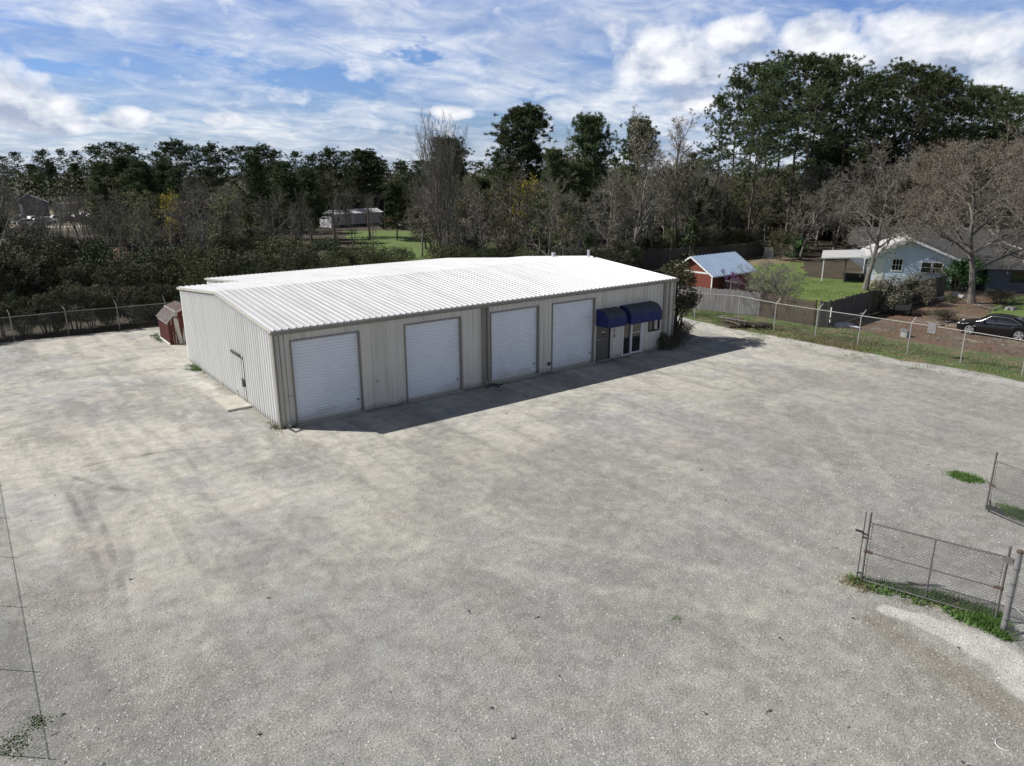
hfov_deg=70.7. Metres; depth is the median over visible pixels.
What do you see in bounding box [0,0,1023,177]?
sky
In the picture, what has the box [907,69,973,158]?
pine tree
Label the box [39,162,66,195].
pine tree
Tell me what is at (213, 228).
bare tree
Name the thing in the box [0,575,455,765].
coarse stones
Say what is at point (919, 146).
budding tree
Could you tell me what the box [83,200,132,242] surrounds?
brush shrub
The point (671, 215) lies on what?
young leaf tree
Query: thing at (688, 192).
bare tree
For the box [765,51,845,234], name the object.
pine tree
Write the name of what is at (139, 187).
pine tree
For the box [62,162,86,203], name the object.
pine tree
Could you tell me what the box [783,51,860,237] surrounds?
pine tree
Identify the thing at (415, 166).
pine tree
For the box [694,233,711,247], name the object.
thicket shrub
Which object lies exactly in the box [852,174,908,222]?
young leaf tree
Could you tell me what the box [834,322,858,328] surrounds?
plastic sheet
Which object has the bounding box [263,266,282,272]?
evergreen shrub
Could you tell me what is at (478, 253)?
evergreen shrub
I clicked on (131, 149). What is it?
pine tree
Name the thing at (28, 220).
parked car
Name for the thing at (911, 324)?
wire fence
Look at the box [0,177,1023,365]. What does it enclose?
ground
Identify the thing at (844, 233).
bare tree
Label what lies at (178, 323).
double door
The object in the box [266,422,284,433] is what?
weeds
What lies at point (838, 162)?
pine tree
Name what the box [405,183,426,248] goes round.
bare tree
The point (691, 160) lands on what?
bare tree
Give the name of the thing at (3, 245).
evergreen shrub
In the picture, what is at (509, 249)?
thicket shrub
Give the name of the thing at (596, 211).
bare tree
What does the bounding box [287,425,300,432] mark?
splash block
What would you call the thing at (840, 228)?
budding tree
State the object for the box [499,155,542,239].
young leaf tree
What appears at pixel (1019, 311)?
side lawn
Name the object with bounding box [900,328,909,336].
utility box
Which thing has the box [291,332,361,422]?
roller door
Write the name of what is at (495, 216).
young leaf tree
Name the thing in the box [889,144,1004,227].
budding tree
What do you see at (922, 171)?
budding tree
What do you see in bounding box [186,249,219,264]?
thicket shrub
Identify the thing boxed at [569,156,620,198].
young leaf tree
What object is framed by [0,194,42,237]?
bare tree
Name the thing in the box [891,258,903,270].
window
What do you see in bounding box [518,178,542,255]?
bare tree
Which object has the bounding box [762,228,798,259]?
thicket shrub
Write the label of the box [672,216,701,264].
conifer shrub
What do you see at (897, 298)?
broadleaf shrub
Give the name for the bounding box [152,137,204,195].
pine tree
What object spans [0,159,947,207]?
distant wood
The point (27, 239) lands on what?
thicket shrub
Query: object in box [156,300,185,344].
storage shed
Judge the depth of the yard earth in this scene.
50.32 m
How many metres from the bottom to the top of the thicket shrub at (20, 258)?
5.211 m
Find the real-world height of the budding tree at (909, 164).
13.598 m
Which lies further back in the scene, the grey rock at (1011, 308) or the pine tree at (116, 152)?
the pine tree at (116, 152)
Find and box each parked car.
[16,218,40,223]
[30,218,53,225]
[380,221,399,228]
[956,313,1023,340]
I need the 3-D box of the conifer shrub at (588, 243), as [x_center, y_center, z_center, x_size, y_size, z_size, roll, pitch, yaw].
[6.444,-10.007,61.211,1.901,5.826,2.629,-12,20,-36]
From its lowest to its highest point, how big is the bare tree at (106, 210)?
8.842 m
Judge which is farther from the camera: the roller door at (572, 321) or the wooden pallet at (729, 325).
the wooden pallet at (729, 325)
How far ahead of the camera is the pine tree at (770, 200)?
114.71 m
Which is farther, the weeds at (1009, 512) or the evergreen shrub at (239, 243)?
the evergreen shrub at (239, 243)
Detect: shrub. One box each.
[0,215,14,239]
[0,223,52,242]
[0,229,51,273]
[0,241,40,273]
[0,245,31,315]
[0,245,53,310]
[0,248,44,313]
[0,302,18,336]
[2,292,35,334]
[6,242,73,309]
[11,292,71,333]
[13,305,40,335]
[15,250,45,308]
[18,243,87,305]
[32,235,55,274]
[38,280,105,329]
[38,291,71,331]
[39,231,86,272]
[48,265,88,298]
[55,246,117,298]
[56,261,95,305]
[65,294,107,328]
[66,239,130,304]
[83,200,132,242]
[83,236,112,249]
[84,260,160,317]
[86,270,137,310]
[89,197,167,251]
[92,294,118,326]
[98,298,123,324]
[103,285,154,323]
[104,257,156,287]
[110,246,140,262]
[113,250,147,269]
[113,258,176,316]
[125,243,180,284]
[129,295,149,322]
[139,244,173,261]
[140,293,165,319]
[141,282,177,312]
[146,248,191,285]
[157,244,193,267]
[158,260,200,300]
[159,198,238,248]
[162,245,211,271]
[162,251,221,294]
[169,278,188,302]
[177,265,219,285]
[180,244,258,284]
[183,230,242,269]
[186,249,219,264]
[200,193,243,221]
[210,249,269,275]
[213,255,257,276]
[218,235,268,269]
[229,197,287,244]
[239,231,309,271]
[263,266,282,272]
[265,233,312,269]
[272,240,324,270]
[289,245,326,268]
[295,250,339,270]
[300,234,350,262]
[301,189,327,223]
[305,261,338,267]
[315,249,350,267]
[327,195,361,209]
[330,244,385,266]
[340,248,368,265]
[341,235,398,263]
[347,197,368,208]
[351,247,391,265]
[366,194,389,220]
[369,186,392,217]
[374,249,412,262]
[381,187,422,221]
[391,247,415,259]
[393,254,417,260]
[398,204,438,247]
[412,195,498,249]
[420,189,460,205]
[420,243,460,259]
[435,215,491,257]
[437,242,475,258]
[465,247,487,257]
[479,245,503,257]
[492,239,527,257]
[496,192,544,243]
[506,203,573,253]
[512,244,544,256]
[551,237,576,255]
[552,236,584,254]
[578,230,596,256]
[579,186,607,235]
[593,245,634,265]
[598,204,633,242]
[607,238,644,267]
[612,243,644,268]
[618,204,667,245]
[637,236,654,252]
[642,235,667,252]
[655,239,670,248]
[656,332,682,349]
[661,228,685,248]
[663,212,700,235]
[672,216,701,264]
[673,320,695,346]
[674,233,698,255]
[692,224,723,252]
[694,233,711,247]
[708,229,735,247]
[720,269,742,290]
[723,228,743,244]
[724,227,755,243]
[742,227,764,242]
[754,216,785,234]
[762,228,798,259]
[777,192,818,236]
[778,245,792,256]
[782,231,810,256]
[790,201,838,238]
[806,192,859,237]
[817,194,871,239]
[869,274,916,312]
[901,272,937,306]
[926,257,938,278]
[937,255,992,290]
[943,295,962,302]
[960,213,1022,228]
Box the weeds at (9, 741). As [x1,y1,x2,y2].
[0,726,34,758]
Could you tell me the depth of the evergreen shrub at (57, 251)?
57.40 m
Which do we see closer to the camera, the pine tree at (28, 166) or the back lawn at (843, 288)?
the back lawn at (843, 288)
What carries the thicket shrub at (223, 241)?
on the ground at (834, 268)
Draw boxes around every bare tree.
[0,154,27,246]
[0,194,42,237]
[4,189,28,235]
[20,194,48,238]
[25,198,55,239]
[41,187,102,250]
[46,195,77,242]
[49,192,64,232]
[64,179,83,201]
[68,185,103,243]
[68,188,87,239]
[83,188,134,261]
[103,210,127,261]
[110,197,135,249]
[127,202,168,248]
[152,200,189,246]
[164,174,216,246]
[164,192,188,245]
[168,194,199,246]
[177,181,224,263]
[181,218,214,251]
[199,218,240,251]
[213,183,242,238]
[228,190,251,249]
[228,209,241,245]
[239,186,311,257]
[282,202,305,243]
[288,209,307,244]
[294,188,313,240]
[325,190,342,248]
[340,184,360,254]
[349,188,376,207]
[362,193,381,249]
[368,193,379,207]
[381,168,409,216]
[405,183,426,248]
[405,184,431,256]
[407,179,431,204]
[409,107,467,257]
[422,186,452,257]
[428,135,475,190]
[435,199,476,248]
[442,179,476,247]
[457,185,510,257]
[466,179,480,251]
[474,168,539,245]
[482,165,520,233]
[512,168,585,255]
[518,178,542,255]
[521,163,555,255]
[544,191,615,255]
[572,170,607,221]
[574,189,604,249]
[584,176,621,250]
[590,166,640,245]
[593,143,676,249]
[594,180,657,250]
[603,164,641,202]
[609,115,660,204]
[630,166,678,250]
[640,174,669,249]
[643,153,710,229]
[645,179,683,236]
[663,167,718,236]
[676,169,722,235]
[695,172,722,231]
[699,156,729,188]
[702,177,728,229]
[704,172,744,244]
[708,172,736,239]
[727,256,810,313]
[732,168,795,233]
[775,160,840,236]
[779,164,797,197]
[837,168,865,239]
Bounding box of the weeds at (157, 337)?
[150,333,163,342]
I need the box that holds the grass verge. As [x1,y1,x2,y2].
[674,306,1023,381]
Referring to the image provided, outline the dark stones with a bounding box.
[1,387,1023,765]
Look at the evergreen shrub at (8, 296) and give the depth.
47.82 m
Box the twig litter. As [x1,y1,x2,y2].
[52,413,990,765]
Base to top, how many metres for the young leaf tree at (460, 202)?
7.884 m
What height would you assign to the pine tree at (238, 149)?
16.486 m
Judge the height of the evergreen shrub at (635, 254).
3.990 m
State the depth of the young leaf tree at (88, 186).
109.84 m
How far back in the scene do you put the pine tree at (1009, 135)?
113.90 m
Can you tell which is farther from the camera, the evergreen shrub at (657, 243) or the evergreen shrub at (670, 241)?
the evergreen shrub at (670, 241)
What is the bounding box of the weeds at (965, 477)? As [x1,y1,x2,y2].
[941,469,989,483]
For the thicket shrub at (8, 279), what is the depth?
53.37 m
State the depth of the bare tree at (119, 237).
71.86 m
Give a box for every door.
[168,316,185,344]
[230,350,247,401]
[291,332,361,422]
[405,318,459,399]
[491,307,536,381]
[552,299,592,369]
[597,326,608,360]
[629,323,643,354]
[723,276,731,289]
[872,258,884,279]
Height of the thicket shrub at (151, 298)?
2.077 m
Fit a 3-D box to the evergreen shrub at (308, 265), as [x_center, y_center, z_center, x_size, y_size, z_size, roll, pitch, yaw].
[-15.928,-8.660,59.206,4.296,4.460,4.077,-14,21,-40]
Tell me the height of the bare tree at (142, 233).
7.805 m
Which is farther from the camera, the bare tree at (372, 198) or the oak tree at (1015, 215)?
the bare tree at (372, 198)
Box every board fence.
[635,237,788,267]
[675,286,761,315]
[759,292,817,325]
[817,289,873,327]
[871,274,946,313]
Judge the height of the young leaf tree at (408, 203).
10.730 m
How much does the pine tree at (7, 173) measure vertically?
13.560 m
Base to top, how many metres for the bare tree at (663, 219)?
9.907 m
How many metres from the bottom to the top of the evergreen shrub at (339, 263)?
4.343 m
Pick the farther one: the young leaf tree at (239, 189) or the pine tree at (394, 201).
the young leaf tree at (239, 189)
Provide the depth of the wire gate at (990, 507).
22.44 m
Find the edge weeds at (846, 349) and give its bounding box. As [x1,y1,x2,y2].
[692,320,983,378]
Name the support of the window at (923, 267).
in the bungalow
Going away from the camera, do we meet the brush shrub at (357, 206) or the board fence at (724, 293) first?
the board fence at (724, 293)
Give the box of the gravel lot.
[0,316,1023,765]
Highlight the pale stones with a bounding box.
[2,394,1023,765]
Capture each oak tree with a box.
[828,135,939,290]
[879,122,1023,303]
[960,121,1023,272]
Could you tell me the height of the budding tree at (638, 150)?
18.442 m
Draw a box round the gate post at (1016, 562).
[1000,549,1023,631]
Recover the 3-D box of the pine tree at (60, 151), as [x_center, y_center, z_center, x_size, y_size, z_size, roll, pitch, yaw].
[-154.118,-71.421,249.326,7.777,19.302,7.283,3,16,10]
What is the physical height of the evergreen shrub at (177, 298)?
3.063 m
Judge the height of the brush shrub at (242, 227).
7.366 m
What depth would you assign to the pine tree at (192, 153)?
140.88 m
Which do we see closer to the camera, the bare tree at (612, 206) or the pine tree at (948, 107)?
the bare tree at (612, 206)
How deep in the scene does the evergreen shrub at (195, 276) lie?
53.56 m
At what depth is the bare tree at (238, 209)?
83.05 m
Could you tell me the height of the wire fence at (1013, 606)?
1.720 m
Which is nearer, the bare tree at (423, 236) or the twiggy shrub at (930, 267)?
the twiggy shrub at (930, 267)
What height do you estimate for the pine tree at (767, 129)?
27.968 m
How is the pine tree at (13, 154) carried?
on the ground at (834, 268)
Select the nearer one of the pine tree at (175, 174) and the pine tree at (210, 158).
the pine tree at (175, 174)
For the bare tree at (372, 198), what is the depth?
153.89 m
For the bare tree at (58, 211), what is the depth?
94.51 m
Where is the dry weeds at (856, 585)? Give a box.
[831,572,883,597]
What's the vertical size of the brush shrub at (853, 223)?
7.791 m
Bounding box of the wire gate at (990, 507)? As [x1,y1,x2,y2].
[985,452,1023,525]
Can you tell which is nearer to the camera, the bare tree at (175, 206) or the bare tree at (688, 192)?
the bare tree at (175, 206)
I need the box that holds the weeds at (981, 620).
[846,572,1022,642]
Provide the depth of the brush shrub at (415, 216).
99.86 m
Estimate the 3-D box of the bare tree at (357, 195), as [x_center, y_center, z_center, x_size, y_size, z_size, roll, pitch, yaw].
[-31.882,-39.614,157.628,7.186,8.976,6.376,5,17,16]
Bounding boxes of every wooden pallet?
[719,321,747,328]
[723,317,753,325]
[748,322,772,326]
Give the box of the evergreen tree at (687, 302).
[659,259,703,340]
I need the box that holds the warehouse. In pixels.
[176,250,679,428]
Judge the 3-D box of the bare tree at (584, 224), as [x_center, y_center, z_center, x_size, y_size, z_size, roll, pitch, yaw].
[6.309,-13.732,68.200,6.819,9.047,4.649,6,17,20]
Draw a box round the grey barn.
[15,194,49,215]
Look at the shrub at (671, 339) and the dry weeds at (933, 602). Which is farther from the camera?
the shrub at (671, 339)
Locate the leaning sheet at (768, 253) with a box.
[763,247,773,257]
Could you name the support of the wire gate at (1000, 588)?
attached to the gate post at (1016, 562)
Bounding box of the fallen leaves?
[833,298,1023,358]
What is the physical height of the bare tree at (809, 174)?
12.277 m
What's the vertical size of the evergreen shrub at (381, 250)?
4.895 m
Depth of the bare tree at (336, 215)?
95.39 m
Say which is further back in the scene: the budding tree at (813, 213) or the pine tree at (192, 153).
the pine tree at (192, 153)
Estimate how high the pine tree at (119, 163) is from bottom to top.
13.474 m
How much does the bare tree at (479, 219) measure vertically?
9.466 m
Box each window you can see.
[648,320,659,331]
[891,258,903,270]
[920,262,931,273]
[931,262,943,273]
[1010,270,1023,282]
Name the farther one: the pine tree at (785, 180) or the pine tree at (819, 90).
the pine tree at (785, 180)
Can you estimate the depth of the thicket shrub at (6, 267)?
54.12 m
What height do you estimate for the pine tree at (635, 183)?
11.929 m
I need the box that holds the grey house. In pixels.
[844,227,1023,292]
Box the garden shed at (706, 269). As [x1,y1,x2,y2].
[675,252,757,299]
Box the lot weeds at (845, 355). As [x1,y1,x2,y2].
[732,332,941,374]
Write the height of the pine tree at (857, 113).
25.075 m
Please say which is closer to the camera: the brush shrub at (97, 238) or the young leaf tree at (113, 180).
the brush shrub at (97, 238)
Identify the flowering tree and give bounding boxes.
[152,187,181,246]
[511,172,547,248]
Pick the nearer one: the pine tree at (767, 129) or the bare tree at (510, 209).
the bare tree at (510, 209)
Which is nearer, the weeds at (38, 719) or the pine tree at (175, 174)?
the weeds at (38, 719)
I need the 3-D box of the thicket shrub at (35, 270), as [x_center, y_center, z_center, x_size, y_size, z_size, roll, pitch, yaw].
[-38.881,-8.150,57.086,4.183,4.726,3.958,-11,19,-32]
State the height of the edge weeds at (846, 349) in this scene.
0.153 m
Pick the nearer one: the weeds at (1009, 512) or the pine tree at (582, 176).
the weeds at (1009, 512)
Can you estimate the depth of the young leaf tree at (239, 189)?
139.21 m
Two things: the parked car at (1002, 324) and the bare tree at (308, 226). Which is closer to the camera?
the parked car at (1002, 324)
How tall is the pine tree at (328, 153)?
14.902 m
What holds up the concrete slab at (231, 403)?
on the gravel lot
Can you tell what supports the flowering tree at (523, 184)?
on the ground at (834, 268)
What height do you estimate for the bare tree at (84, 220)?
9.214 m
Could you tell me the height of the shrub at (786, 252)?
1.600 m
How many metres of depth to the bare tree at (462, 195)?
88.56 m
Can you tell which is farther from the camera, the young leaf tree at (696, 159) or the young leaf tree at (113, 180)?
the young leaf tree at (696, 159)
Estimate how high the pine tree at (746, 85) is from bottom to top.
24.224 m
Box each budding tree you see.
[537,127,576,252]
[626,105,687,244]
[656,107,705,247]
[779,179,850,258]
[789,175,855,247]
[798,167,873,249]
[828,170,892,227]
[844,158,918,225]
[850,161,911,225]
[853,165,935,226]
[874,146,975,225]
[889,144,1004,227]
[898,155,975,227]
[901,144,966,224]
[902,140,996,227]
[922,136,998,227]
[923,136,1018,228]
[960,141,1023,228]
[967,138,1023,216]
[968,136,1023,225]
[1003,162,1023,234]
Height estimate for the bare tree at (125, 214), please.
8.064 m
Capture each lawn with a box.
[342,230,496,260]
[696,262,877,324]
[991,296,1023,316]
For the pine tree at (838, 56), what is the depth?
109.31 m
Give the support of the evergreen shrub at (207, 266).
on the ground at (834, 268)
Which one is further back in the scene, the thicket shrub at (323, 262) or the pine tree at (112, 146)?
the pine tree at (112, 146)
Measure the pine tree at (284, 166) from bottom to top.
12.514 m
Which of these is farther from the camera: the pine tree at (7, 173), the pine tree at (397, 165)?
the pine tree at (7, 173)
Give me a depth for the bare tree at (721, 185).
115.10 m
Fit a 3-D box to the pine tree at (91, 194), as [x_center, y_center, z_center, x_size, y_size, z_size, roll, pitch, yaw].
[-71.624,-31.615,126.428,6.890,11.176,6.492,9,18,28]
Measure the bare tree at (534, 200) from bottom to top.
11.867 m
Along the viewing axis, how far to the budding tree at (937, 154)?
88.76 m
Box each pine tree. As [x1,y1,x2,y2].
[0,156,15,185]
[0,165,17,202]
[6,152,27,193]
[23,163,43,197]
[29,148,61,201]
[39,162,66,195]
[53,147,72,202]
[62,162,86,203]
[64,150,86,202]
[75,143,110,186]
[80,174,99,219]
[83,161,120,226]
[91,155,132,203]
[93,141,125,162]
[109,147,124,169]
[114,167,156,231]
[115,181,164,244]
[118,143,152,192]
[127,159,175,222]
[144,150,165,171]
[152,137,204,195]
[152,160,179,233]
[154,145,182,164]
[159,166,193,238]
[177,143,211,194]
[190,145,226,191]
[192,141,230,195]
[206,166,224,192]
[214,145,246,194]
[230,143,280,189]
[230,145,249,194]
[238,152,283,267]
[264,160,308,234]
[265,148,287,187]
[272,170,318,239]
[285,150,304,172]
[294,167,339,240]
[298,152,330,221]
[311,145,353,236]
[332,148,388,239]
[332,150,355,183]
[340,176,358,198]
[376,161,395,229]
[378,182,414,240]
[385,158,415,220]
[401,160,427,189]
[403,161,428,203]
[472,160,486,183]
[472,176,510,234]
[481,156,510,205]
[483,100,556,255]
[524,146,590,250]
[553,161,611,250]
[564,110,619,249]
[608,155,626,187]
[620,169,643,185]
[666,161,696,230]
[670,177,719,234]
[685,150,702,177]
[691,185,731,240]
[693,145,725,176]
[694,92,738,185]
[707,71,765,243]
[718,172,767,228]
[720,60,781,234]
[730,90,790,238]
[736,59,805,238]
[743,65,792,163]
[753,48,813,238]
[755,168,787,238]
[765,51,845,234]
[773,169,799,229]
[775,77,850,253]
[775,140,838,240]
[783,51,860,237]
[797,71,852,149]
[805,52,867,239]
[815,60,885,244]
[820,132,869,238]
[834,89,883,154]
[841,69,910,226]
[842,75,892,232]
[854,144,875,188]
[855,55,938,178]
[861,75,913,172]
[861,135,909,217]
[879,62,952,226]
[879,84,947,166]
[896,64,964,224]
[903,136,930,227]
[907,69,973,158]
[908,134,973,167]
[926,80,969,134]
[930,75,982,216]
[935,80,1009,168]
[950,89,993,135]
[955,84,1022,140]
[961,127,1005,173]
[968,88,1023,174]
[978,122,1018,179]
[984,94,1023,134]
[995,92,1023,140]
[1006,96,1023,166]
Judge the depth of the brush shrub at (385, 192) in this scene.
161.51 m
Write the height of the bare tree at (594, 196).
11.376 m
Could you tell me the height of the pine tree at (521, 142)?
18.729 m
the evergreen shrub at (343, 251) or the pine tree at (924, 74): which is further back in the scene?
the pine tree at (924, 74)
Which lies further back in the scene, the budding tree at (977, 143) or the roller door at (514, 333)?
the budding tree at (977, 143)
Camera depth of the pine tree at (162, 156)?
135.29 m
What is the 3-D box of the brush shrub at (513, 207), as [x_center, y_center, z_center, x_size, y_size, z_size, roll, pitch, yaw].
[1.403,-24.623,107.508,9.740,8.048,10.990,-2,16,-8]
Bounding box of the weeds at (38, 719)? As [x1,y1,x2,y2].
[20,713,56,738]
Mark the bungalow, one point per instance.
(912, 258)
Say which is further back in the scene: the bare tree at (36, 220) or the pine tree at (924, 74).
the pine tree at (924, 74)
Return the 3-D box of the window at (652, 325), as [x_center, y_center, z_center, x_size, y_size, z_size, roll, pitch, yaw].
[8.573,-3.646,43.673,0.980,1.010,0.140,-12,20,-36]
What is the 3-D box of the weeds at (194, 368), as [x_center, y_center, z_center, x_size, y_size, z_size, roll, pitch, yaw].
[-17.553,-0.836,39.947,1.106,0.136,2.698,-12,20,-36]
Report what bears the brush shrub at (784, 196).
on the ground at (834, 268)
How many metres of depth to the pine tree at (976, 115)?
122.59 m
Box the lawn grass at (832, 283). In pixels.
[749,269,864,322]
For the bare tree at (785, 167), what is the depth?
139.44 m
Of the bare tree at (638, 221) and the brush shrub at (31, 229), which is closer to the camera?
the bare tree at (638, 221)
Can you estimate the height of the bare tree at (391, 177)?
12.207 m
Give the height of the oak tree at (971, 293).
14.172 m
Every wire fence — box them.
[0,295,170,340]
[674,290,1023,374]
[1007,570,1023,649]
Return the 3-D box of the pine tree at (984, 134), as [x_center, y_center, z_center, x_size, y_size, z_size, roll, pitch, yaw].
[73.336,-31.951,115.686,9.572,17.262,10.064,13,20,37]
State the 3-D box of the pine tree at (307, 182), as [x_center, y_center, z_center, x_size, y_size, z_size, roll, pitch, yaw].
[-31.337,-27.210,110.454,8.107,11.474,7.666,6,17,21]
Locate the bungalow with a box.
[821,234,960,287]
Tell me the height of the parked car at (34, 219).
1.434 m
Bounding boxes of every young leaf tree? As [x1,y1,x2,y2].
[0,187,16,224]
[82,174,111,240]
[99,172,143,243]
[118,194,174,252]
[119,188,168,247]
[184,187,250,253]
[217,184,240,195]
[250,193,290,243]
[314,167,345,206]
[346,166,372,206]
[396,173,418,221]
[426,197,467,248]
[445,172,475,202]
[462,183,514,257]
[464,172,501,216]
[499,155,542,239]
[534,180,583,255]
[536,164,551,202]
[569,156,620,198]
[597,193,632,246]
[606,163,641,202]
[645,161,681,244]
[657,170,690,239]
[691,173,760,244]
[694,156,711,183]
[725,177,780,230]
[750,180,784,238]
[779,170,799,195]
[822,164,855,237]
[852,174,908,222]
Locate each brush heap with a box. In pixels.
[928,308,957,320]
[981,288,1023,303]
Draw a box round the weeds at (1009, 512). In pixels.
[991,502,1023,521]
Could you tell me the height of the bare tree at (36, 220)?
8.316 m
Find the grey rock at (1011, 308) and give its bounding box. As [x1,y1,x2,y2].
[1004,306,1017,310]
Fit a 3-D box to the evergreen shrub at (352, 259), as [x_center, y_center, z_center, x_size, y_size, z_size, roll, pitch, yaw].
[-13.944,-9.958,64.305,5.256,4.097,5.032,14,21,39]
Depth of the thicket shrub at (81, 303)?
50.03 m
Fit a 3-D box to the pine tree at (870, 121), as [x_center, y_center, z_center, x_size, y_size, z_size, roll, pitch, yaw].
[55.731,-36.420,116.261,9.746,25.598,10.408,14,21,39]
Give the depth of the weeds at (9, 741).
13.70 m
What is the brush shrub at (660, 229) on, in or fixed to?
on the ground at (834, 268)
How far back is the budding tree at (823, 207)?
102.84 m
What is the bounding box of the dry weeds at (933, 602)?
[869,577,1023,641]
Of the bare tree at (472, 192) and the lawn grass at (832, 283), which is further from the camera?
the bare tree at (472, 192)
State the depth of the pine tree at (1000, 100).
110.00 m
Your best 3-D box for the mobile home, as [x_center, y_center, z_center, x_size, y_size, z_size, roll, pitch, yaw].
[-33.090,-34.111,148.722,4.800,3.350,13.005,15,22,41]
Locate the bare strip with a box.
[745,253,801,265]
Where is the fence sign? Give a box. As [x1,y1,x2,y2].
[926,322,936,334]
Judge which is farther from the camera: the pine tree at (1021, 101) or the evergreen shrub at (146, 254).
the pine tree at (1021, 101)
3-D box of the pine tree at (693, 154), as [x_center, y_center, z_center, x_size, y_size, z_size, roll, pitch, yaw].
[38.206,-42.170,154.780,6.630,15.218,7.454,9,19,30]
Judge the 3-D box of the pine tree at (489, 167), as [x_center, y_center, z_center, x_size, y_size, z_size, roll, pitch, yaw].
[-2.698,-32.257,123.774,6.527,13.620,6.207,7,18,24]
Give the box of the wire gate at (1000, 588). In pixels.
[855,512,1011,617]
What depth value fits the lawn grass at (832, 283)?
66.16 m
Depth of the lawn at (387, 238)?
114.46 m
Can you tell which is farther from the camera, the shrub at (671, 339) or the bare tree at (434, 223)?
the bare tree at (434, 223)
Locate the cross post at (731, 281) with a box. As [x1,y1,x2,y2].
[725,279,738,289]
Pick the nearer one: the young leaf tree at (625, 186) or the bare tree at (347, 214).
the bare tree at (347, 214)
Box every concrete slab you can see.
[159,337,187,358]
[213,394,251,411]
[626,352,649,357]
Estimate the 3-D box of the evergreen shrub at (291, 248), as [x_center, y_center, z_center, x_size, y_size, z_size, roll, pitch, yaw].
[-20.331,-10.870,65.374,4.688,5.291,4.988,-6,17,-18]
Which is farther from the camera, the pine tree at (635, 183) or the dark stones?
the pine tree at (635, 183)
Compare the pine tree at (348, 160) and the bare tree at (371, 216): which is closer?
the bare tree at (371, 216)
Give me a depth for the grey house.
68.66 m
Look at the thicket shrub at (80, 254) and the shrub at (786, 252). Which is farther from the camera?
the shrub at (786, 252)
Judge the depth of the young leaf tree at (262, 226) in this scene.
79.22 m
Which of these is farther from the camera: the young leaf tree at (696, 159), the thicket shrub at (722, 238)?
the young leaf tree at (696, 159)
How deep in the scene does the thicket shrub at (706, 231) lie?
86.78 m
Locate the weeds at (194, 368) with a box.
[184,364,204,372]
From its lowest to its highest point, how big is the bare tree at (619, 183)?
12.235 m
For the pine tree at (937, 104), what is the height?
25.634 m
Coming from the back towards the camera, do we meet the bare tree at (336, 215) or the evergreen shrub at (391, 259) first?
the bare tree at (336, 215)
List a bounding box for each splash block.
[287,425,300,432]
[490,383,502,387]
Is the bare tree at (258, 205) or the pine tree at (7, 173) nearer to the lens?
the bare tree at (258, 205)
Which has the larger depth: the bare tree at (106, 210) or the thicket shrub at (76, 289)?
the bare tree at (106, 210)
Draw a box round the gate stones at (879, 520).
[601,443,1002,614]
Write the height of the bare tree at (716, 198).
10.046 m
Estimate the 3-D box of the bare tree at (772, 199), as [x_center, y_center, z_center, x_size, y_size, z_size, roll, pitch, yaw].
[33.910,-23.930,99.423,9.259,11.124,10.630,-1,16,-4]
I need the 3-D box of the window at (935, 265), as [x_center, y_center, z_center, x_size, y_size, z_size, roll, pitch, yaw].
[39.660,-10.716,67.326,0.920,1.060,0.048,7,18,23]
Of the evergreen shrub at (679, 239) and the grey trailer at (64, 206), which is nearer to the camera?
the evergreen shrub at (679, 239)
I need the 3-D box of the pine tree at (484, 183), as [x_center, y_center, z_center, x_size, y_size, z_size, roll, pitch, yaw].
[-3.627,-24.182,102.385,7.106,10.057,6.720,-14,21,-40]
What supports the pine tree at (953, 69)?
on the ground at (834, 268)
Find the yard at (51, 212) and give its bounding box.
[8,211,90,230]
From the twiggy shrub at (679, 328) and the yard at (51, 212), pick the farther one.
the yard at (51, 212)
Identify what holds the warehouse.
on the gravel lot
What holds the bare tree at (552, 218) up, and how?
on the ground at (834, 268)
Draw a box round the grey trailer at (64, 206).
[52,203,66,214]
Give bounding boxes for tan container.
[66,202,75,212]
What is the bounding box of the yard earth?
[840,297,1023,357]
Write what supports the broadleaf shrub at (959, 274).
on the ground at (834, 268)
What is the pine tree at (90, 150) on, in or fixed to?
on the ground at (834, 268)
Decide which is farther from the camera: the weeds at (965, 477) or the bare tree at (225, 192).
the bare tree at (225, 192)
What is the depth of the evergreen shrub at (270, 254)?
62.45 m
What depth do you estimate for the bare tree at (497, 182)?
126.85 m
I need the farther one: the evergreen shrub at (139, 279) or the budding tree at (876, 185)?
the budding tree at (876, 185)
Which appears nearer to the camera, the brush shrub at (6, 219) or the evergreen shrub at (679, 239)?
the evergreen shrub at (679, 239)
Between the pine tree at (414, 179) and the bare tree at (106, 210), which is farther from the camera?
the pine tree at (414, 179)
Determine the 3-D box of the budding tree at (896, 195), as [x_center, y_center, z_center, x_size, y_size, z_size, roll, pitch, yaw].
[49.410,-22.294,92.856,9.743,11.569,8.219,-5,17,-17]
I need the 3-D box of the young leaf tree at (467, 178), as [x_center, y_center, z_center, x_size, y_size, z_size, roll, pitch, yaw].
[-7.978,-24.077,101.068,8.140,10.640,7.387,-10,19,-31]
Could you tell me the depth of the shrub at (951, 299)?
59.60 m
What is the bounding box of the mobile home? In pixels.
[320,208,382,227]
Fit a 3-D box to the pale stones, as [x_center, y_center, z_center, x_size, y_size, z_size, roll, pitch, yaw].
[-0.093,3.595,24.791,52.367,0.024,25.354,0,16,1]

